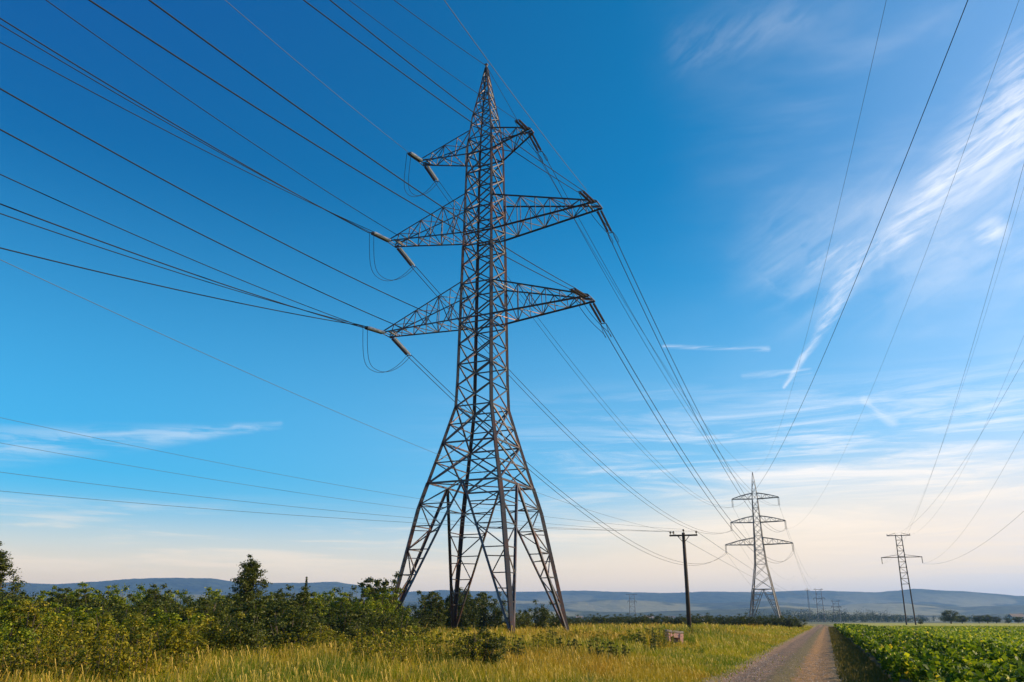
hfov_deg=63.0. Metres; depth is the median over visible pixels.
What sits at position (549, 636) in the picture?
weed clump
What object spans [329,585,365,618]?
bush
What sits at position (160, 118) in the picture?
power line
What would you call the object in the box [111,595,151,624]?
shrub
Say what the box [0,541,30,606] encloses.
young tree
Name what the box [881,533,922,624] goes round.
twin leg pylon
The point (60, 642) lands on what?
weed clump
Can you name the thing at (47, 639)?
weed clump
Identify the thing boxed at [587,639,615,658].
weed clump
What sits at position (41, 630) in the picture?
bush
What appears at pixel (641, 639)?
weed clump
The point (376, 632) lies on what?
weed clump
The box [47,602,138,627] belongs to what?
shrub
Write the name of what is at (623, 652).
weed clump
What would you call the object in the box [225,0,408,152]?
power line
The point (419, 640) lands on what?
weed clump
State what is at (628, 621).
bush
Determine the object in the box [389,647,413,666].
weed clump
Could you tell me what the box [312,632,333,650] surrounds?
weed clump
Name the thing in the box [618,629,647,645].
bush
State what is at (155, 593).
shrub
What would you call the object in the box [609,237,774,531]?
power line
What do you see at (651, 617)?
bush
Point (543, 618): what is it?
bush
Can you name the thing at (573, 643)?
weed clump
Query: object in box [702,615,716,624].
bush
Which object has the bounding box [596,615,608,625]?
bush
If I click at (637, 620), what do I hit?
bush
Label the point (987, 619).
broad tree
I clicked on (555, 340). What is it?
power line
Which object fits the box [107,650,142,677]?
weed clump
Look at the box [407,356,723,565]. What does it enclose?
power line
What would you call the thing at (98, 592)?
shrub
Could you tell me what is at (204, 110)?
power line
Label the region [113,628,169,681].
weed clump
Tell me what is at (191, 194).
power line
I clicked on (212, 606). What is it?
bush
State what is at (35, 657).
weed clump
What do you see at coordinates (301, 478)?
power line
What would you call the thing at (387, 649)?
weed clump
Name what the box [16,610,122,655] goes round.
bush
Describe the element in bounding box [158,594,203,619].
bush
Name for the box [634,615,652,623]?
bush
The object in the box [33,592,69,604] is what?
bush
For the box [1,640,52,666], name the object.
weed clump
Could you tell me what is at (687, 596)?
utility pole
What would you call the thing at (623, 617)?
bush
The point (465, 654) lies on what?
weed clump
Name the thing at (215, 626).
bush
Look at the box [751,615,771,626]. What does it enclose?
bush
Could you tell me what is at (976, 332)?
power line
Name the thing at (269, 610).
shrub
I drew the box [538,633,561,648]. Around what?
weed clump
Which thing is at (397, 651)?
weed clump
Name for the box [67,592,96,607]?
bush
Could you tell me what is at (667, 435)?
power line
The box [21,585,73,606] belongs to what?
shrub
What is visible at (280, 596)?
shrub
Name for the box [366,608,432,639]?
bush
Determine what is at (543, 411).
power line
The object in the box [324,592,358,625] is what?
shrub
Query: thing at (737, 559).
power line
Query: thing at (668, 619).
bush
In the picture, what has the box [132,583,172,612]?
bush
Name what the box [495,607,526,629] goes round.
bush
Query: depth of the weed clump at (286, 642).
31.38 m
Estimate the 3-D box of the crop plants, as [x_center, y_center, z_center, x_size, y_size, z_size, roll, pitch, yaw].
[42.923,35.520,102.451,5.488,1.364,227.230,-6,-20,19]
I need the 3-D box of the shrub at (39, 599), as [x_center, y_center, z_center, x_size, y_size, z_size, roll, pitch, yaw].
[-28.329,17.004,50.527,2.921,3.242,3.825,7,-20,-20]
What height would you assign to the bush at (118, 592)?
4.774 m
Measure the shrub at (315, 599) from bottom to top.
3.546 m
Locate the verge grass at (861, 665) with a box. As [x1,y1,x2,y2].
[700,626,892,681]
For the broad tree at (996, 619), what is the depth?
426.55 m
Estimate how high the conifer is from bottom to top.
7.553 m
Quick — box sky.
[0,0,1023,595]
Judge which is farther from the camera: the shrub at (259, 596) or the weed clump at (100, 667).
the shrub at (259, 596)
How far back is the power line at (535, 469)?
116.28 m
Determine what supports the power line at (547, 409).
attached to the lattice pylon at (517, 489)
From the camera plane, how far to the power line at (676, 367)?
102.62 m
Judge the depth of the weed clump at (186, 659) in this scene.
20.48 m
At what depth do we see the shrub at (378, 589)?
62.94 m
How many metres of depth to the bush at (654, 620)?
168.39 m
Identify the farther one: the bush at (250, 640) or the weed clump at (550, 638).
the weed clump at (550, 638)
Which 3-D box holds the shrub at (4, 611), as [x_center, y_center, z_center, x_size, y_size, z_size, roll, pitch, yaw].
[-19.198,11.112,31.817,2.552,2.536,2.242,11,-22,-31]
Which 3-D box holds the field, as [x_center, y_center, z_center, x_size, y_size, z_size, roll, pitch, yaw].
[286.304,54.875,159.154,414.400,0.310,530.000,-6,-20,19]
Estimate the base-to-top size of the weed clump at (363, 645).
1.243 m
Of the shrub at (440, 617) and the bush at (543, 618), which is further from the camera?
the bush at (543, 618)
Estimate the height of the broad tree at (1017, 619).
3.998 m
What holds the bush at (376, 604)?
on the ground at (809, 623)
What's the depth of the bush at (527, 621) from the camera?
86.70 m
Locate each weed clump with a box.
[0,632,57,681]
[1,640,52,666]
[5,642,49,681]
[5,651,44,671]
[11,639,70,675]
[35,638,59,655]
[36,642,67,660]
[38,635,85,668]
[45,636,86,666]
[47,643,103,680]
[56,639,124,681]
[66,647,114,674]
[73,628,145,681]
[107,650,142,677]
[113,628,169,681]
[137,637,161,661]
[148,632,206,668]
[149,647,192,680]
[235,640,268,657]
[266,643,299,663]
[274,633,309,652]
[281,634,293,650]
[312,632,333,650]
[323,632,378,653]
[336,627,389,661]
[339,636,351,647]
[355,637,383,656]
[365,636,402,670]
[371,627,398,650]
[381,634,408,654]
[381,643,408,664]
[388,626,427,660]
[389,639,410,651]
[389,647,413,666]
[399,632,428,648]
[403,630,440,652]
[425,627,459,670]
[428,632,457,648]
[447,642,476,667]
[452,627,492,669]
[464,633,501,656]
[492,636,510,650]
[497,635,524,659]
[522,634,553,654]
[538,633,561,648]
[541,629,560,643]
[550,638,581,652]
[556,639,575,649]
[569,628,586,637]
[585,631,606,644]
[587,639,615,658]
[599,643,630,656]
[633,632,657,649]
[645,627,659,637]
[649,633,665,650]
[655,628,674,646]
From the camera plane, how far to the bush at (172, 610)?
38.45 m
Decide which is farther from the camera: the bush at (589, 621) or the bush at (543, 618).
the bush at (589, 621)
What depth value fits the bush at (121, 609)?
39.18 m
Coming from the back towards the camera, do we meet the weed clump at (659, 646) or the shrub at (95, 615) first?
the weed clump at (659, 646)
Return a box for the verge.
[822,624,913,681]
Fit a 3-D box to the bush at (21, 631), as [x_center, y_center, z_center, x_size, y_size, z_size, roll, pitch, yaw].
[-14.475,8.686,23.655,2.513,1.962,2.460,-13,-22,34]
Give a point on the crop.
(1007, 634)
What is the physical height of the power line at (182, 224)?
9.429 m
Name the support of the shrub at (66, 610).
on the ground at (809, 623)
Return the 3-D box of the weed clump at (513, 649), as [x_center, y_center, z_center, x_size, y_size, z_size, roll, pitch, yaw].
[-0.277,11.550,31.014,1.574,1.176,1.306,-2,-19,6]
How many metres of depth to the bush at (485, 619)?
85.03 m
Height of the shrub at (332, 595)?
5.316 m
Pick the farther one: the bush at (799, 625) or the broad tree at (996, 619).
the broad tree at (996, 619)
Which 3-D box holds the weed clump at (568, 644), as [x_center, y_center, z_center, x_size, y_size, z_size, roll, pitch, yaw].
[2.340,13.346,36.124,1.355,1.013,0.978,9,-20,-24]
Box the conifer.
[305,577,307,590]
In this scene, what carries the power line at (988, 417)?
attached to the twin leg pylon at (898, 557)
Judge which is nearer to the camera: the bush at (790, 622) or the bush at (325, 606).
the bush at (325, 606)
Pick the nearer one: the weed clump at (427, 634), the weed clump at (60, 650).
the weed clump at (60, 650)
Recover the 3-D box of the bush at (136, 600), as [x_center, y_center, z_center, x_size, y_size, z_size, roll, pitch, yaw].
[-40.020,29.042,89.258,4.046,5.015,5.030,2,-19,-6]
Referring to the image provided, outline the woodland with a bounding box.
[335,607,1023,621]
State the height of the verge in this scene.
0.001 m
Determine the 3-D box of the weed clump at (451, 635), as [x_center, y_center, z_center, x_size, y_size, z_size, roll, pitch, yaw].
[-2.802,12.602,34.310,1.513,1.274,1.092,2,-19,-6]
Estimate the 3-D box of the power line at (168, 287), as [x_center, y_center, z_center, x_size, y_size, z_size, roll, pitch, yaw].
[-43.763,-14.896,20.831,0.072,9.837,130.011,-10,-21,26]
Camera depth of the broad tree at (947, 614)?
397.91 m
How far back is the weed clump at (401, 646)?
27.43 m
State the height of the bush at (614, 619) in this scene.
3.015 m
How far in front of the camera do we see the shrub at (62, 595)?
59.31 m
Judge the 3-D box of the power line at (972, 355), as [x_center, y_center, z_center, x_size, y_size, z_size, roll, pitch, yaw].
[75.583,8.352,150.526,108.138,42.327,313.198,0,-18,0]
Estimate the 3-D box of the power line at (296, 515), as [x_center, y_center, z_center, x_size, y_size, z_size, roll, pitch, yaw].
[-13.014,11.956,59.731,77.406,1.407,0.024,13,-23,-34]
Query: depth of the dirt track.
33.88 m
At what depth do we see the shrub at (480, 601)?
90.29 m
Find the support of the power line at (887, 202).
attached to the lattice pylon at (752, 604)
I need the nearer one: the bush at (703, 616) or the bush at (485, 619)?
the bush at (485, 619)
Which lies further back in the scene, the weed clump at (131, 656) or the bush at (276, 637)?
the bush at (276, 637)
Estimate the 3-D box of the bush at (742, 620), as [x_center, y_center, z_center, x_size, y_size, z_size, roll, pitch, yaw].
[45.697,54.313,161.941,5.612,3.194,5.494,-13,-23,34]
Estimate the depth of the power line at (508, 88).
53.69 m
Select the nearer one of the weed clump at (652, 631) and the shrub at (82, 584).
the weed clump at (652, 631)
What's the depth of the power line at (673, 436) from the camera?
97.37 m
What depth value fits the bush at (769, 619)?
178.66 m
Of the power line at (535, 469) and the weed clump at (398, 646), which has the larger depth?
the power line at (535, 469)
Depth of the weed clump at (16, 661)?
19.80 m
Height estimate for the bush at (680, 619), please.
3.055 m
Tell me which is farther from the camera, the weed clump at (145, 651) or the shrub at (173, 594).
the shrub at (173, 594)
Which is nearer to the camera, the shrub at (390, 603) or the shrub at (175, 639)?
the shrub at (175, 639)
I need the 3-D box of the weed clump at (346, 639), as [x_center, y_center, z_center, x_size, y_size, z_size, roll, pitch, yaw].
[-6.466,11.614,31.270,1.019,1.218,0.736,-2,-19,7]
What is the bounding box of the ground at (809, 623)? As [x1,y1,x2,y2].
[430,621,1023,681]
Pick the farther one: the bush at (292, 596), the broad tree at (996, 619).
the broad tree at (996, 619)
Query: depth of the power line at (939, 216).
65.85 m
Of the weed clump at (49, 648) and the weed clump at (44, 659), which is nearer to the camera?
the weed clump at (44, 659)
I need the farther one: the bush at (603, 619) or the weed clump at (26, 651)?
the bush at (603, 619)
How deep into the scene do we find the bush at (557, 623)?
94.50 m
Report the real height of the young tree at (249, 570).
5.968 m
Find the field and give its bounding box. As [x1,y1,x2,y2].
[839,623,1023,647]
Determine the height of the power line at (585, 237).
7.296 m
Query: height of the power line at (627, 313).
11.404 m
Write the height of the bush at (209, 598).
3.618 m
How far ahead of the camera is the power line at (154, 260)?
54.97 m
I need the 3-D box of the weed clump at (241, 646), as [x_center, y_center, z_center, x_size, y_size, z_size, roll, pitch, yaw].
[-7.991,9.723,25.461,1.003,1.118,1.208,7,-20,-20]
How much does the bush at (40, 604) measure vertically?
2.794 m
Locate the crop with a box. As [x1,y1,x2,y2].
[869,625,1023,648]
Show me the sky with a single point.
(714, 139)
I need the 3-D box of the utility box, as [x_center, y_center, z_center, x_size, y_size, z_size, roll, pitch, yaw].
[11.329,20.767,58.414,1.362,1.116,0.495,8,-20,-23]
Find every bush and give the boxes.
[0,581,41,604]
[0,590,34,607]
[0,612,57,660]
[13,598,51,626]
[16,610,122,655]
[23,614,95,648]
[26,601,77,632]
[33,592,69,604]
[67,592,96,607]
[74,595,164,637]
[97,583,137,609]
[106,612,166,653]
[125,591,145,605]
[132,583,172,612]
[148,602,193,638]
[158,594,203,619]
[162,589,194,613]
[162,607,245,656]
[178,595,236,623]
[200,600,244,632]
[203,589,226,606]
[204,606,287,659]
[206,596,247,629]
[247,607,327,651]
[273,591,296,603]
[298,623,349,648]
[313,593,345,629]
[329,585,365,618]
[331,617,378,644]
[339,587,393,625]
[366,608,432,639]
[372,625,431,651]
[396,600,441,631]
[405,590,442,617]
[443,595,482,629]
[452,626,509,668]
[465,591,507,630]
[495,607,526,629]
[515,608,533,627]
[524,599,552,630]
[549,612,559,627]
[571,617,586,624]
[584,617,595,624]
[589,613,605,624]
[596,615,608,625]
[606,614,627,624]
[613,613,634,622]
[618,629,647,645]
[622,616,639,624]
[628,613,647,624]
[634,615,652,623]
[646,614,661,624]
[652,616,667,624]
[660,616,673,624]
[670,614,686,624]
[691,614,706,624]
[692,613,712,622]
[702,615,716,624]
[704,615,726,624]
[715,616,731,624]
[735,613,763,625]
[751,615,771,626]
[760,616,773,625]
[767,615,783,625]
[776,615,799,627]
[793,616,806,627]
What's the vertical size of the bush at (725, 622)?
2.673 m
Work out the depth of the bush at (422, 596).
90.59 m
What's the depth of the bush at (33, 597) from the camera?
73.27 m
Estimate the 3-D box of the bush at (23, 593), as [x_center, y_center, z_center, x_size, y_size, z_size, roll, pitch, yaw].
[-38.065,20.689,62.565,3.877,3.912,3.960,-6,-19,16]
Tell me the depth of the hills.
4555.66 m
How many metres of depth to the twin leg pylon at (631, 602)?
744.54 m
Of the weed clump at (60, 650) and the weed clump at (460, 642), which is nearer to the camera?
the weed clump at (60, 650)
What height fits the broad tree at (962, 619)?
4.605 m
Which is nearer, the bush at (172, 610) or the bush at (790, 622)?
the bush at (172, 610)
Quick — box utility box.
[665,630,683,643]
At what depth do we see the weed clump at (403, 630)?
28.86 m
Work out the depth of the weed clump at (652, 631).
60.22 m
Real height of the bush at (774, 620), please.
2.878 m
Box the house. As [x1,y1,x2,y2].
[1007,614,1023,621]
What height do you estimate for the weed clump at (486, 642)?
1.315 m
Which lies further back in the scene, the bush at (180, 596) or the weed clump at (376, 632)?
the bush at (180, 596)
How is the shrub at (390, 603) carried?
on the ground at (809, 623)
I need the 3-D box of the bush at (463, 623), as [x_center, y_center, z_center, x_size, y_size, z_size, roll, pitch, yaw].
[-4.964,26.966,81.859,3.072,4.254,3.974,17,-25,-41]
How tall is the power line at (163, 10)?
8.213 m
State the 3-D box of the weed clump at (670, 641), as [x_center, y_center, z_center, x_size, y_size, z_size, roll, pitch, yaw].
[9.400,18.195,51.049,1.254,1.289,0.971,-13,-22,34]
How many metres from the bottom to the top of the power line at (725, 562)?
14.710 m
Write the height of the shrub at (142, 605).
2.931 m
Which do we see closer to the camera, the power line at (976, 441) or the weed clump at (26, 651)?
the weed clump at (26, 651)
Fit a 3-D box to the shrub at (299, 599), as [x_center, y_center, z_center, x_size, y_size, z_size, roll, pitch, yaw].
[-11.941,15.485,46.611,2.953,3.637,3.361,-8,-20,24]
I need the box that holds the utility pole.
[669,529,696,627]
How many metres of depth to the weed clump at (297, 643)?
29.83 m
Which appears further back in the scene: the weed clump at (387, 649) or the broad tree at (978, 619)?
the broad tree at (978, 619)
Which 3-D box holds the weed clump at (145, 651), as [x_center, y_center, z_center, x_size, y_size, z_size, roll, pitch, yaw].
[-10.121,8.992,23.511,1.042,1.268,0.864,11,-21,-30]
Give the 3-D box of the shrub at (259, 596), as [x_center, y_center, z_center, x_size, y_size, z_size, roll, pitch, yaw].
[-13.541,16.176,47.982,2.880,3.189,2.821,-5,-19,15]
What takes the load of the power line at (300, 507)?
attached to the utility pole
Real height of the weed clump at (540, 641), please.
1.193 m
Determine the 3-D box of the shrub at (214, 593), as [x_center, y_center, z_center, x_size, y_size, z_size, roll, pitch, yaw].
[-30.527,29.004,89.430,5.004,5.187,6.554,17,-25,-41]
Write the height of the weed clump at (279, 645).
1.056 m
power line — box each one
[0,18,368,232]
[0,24,370,232]
[0,42,373,231]
[0,88,431,314]
[0,129,406,329]
[0,174,362,326]
[0,203,362,327]
[0,213,363,325]
[0,247,367,326]
[0,259,664,530]
[0,417,670,528]
[2,443,644,530]
[2,472,671,531]
[4,491,628,530]
[46,0,398,235]
[88,0,568,288]
[148,0,575,288]
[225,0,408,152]
[303,0,577,191]
[330,0,582,190]
[349,0,516,119]
[394,0,485,65]
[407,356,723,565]
[411,355,725,563]
[412,268,728,533]
[416,267,725,532]
[435,183,729,507]
[439,181,721,506]
[444,0,585,188]
[489,71,742,465]
[538,153,776,505]
[544,155,772,504]
[602,327,791,562]
[606,323,792,561]
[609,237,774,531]
[613,233,784,530]
[671,532,796,595]
[698,532,807,595]
[735,0,967,506]
[758,3,885,469]
[786,1,1018,528]
[894,188,1023,550]
[898,165,1023,549]
[917,362,1022,519]
[920,336,1023,529]
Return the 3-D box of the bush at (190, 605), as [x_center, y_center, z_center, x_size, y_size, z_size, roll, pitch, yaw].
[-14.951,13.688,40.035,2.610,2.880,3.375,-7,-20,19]
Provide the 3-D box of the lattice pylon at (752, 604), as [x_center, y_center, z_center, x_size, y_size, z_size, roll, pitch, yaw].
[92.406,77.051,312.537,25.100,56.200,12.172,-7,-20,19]
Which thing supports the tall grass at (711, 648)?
on the ground at (809, 623)
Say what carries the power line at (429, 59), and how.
attached to the lattice pylon at (517, 489)
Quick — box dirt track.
[696,624,845,681]
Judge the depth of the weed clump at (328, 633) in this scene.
26.90 m
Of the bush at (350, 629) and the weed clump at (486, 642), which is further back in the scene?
the bush at (350, 629)
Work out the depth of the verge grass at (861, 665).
31.82 m
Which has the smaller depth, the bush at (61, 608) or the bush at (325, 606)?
the bush at (61, 608)
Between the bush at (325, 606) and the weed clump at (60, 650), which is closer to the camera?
the weed clump at (60, 650)
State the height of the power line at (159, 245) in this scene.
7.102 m
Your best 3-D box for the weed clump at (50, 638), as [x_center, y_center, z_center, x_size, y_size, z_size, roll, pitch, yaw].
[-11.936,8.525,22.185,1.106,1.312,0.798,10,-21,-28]
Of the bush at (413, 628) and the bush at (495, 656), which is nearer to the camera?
the bush at (495, 656)
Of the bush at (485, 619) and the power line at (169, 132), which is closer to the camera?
the power line at (169, 132)
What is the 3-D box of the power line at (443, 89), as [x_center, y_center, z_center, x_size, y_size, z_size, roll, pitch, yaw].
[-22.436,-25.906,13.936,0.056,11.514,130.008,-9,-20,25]
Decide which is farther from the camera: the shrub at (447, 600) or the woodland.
the woodland
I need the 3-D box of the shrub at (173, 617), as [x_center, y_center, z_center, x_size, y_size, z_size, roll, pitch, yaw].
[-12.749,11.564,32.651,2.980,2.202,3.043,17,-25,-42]
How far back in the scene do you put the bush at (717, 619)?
184.74 m
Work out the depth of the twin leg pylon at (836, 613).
855.48 m
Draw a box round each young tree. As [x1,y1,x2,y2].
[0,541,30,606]
[211,554,273,621]
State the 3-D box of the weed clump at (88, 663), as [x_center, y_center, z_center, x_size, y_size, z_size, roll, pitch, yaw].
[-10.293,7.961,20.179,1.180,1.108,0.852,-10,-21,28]
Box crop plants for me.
[834,623,1023,681]
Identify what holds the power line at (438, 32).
attached to the lattice pylon at (517, 489)
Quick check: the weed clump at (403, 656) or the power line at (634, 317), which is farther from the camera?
the power line at (634, 317)
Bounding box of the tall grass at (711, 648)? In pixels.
[0,621,813,681]
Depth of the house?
852.60 m
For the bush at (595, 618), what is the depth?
183.78 m
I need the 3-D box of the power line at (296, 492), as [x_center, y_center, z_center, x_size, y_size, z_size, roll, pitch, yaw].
[-11.355,9.589,55.947,0.018,2.184,77.812,-17,-25,41]
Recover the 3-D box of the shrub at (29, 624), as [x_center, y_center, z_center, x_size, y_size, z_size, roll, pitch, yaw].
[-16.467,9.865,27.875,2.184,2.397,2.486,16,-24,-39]
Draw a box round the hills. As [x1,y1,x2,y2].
[0,578,1023,620]
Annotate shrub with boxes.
[0,598,46,640]
[0,600,57,647]
[0,602,92,642]
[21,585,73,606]
[23,594,71,616]
[45,587,85,616]
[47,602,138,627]
[58,582,98,610]
[64,607,165,646]
[66,588,132,617]
[89,584,122,605]
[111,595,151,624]
[115,597,167,639]
[135,583,176,626]
[139,586,181,608]
[139,619,209,668]
[149,607,213,649]
[182,599,233,646]
[204,587,252,605]
[228,593,292,637]
[253,588,306,604]
[253,593,287,613]
[271,584,320,635]
[273,600,337,640]
[302,591,328,633]
[303,603,370,637]
[309,587,348,616]
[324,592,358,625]
[357,571,399,621]
[364,608,399,635]
[372,587,413,629]
[416,587,476,630]
[419,592,449,628]
[454,589,494,628]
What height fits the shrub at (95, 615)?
2.234 m
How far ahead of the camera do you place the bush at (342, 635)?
30.89 m
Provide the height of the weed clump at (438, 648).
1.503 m
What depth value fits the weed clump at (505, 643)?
32.70 m
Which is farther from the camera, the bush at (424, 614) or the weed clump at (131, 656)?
the bush at (424, 614)
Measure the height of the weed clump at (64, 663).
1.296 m
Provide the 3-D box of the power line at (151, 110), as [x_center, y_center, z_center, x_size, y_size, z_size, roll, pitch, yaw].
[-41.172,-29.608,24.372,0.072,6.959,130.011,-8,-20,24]
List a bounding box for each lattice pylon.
[363,63,618,632]
[725,472,793,617]
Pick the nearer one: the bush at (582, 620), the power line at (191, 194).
the power line at (191, 194)
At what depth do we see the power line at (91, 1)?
36.78 m
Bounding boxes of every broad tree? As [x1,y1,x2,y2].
[938,610,959,623]
[955,615,968,623]
[972,615,983,621]
[981,615,992,622]
[990,616,1001,622]
[1012,617,1022,622]
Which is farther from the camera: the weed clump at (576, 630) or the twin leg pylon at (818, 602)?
the twin leg pylon at (818, 602)
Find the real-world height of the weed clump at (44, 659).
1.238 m
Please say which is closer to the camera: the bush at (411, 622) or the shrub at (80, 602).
the bush at (411, 622)
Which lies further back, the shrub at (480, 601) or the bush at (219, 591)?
the shrub at (480, 601)
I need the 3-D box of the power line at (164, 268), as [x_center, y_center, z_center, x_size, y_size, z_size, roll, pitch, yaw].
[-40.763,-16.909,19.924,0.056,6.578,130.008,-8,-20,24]
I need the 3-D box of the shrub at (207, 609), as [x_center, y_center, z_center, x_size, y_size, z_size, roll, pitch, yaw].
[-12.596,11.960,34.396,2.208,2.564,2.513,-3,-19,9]
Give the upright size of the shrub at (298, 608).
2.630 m
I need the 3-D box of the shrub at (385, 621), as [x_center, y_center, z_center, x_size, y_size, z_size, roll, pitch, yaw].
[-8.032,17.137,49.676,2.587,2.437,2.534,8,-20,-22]
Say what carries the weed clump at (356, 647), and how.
on the ground at (809, 623)
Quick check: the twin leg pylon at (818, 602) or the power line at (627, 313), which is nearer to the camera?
the power line at (627, 313)
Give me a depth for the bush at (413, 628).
30.21 m
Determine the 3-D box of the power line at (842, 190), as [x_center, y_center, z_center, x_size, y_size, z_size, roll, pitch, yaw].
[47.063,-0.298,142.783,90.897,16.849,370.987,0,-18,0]
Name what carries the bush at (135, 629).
on the ground at (809, 623)
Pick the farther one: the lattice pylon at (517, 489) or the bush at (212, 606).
the lattice pylon at (517, 489)
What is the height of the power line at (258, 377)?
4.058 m
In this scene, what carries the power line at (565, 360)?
attached to the lattice pylon at (517, 489)
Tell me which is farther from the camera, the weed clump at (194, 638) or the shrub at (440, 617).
the shrub at (440, 617)
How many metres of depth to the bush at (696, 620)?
171.37 m
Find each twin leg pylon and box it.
[626,593,636,619]
[813,589,825,621]
[831,600,840,620]
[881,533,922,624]
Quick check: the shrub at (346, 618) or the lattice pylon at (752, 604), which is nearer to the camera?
the shrub at (346, 618)
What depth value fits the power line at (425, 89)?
48.20 m

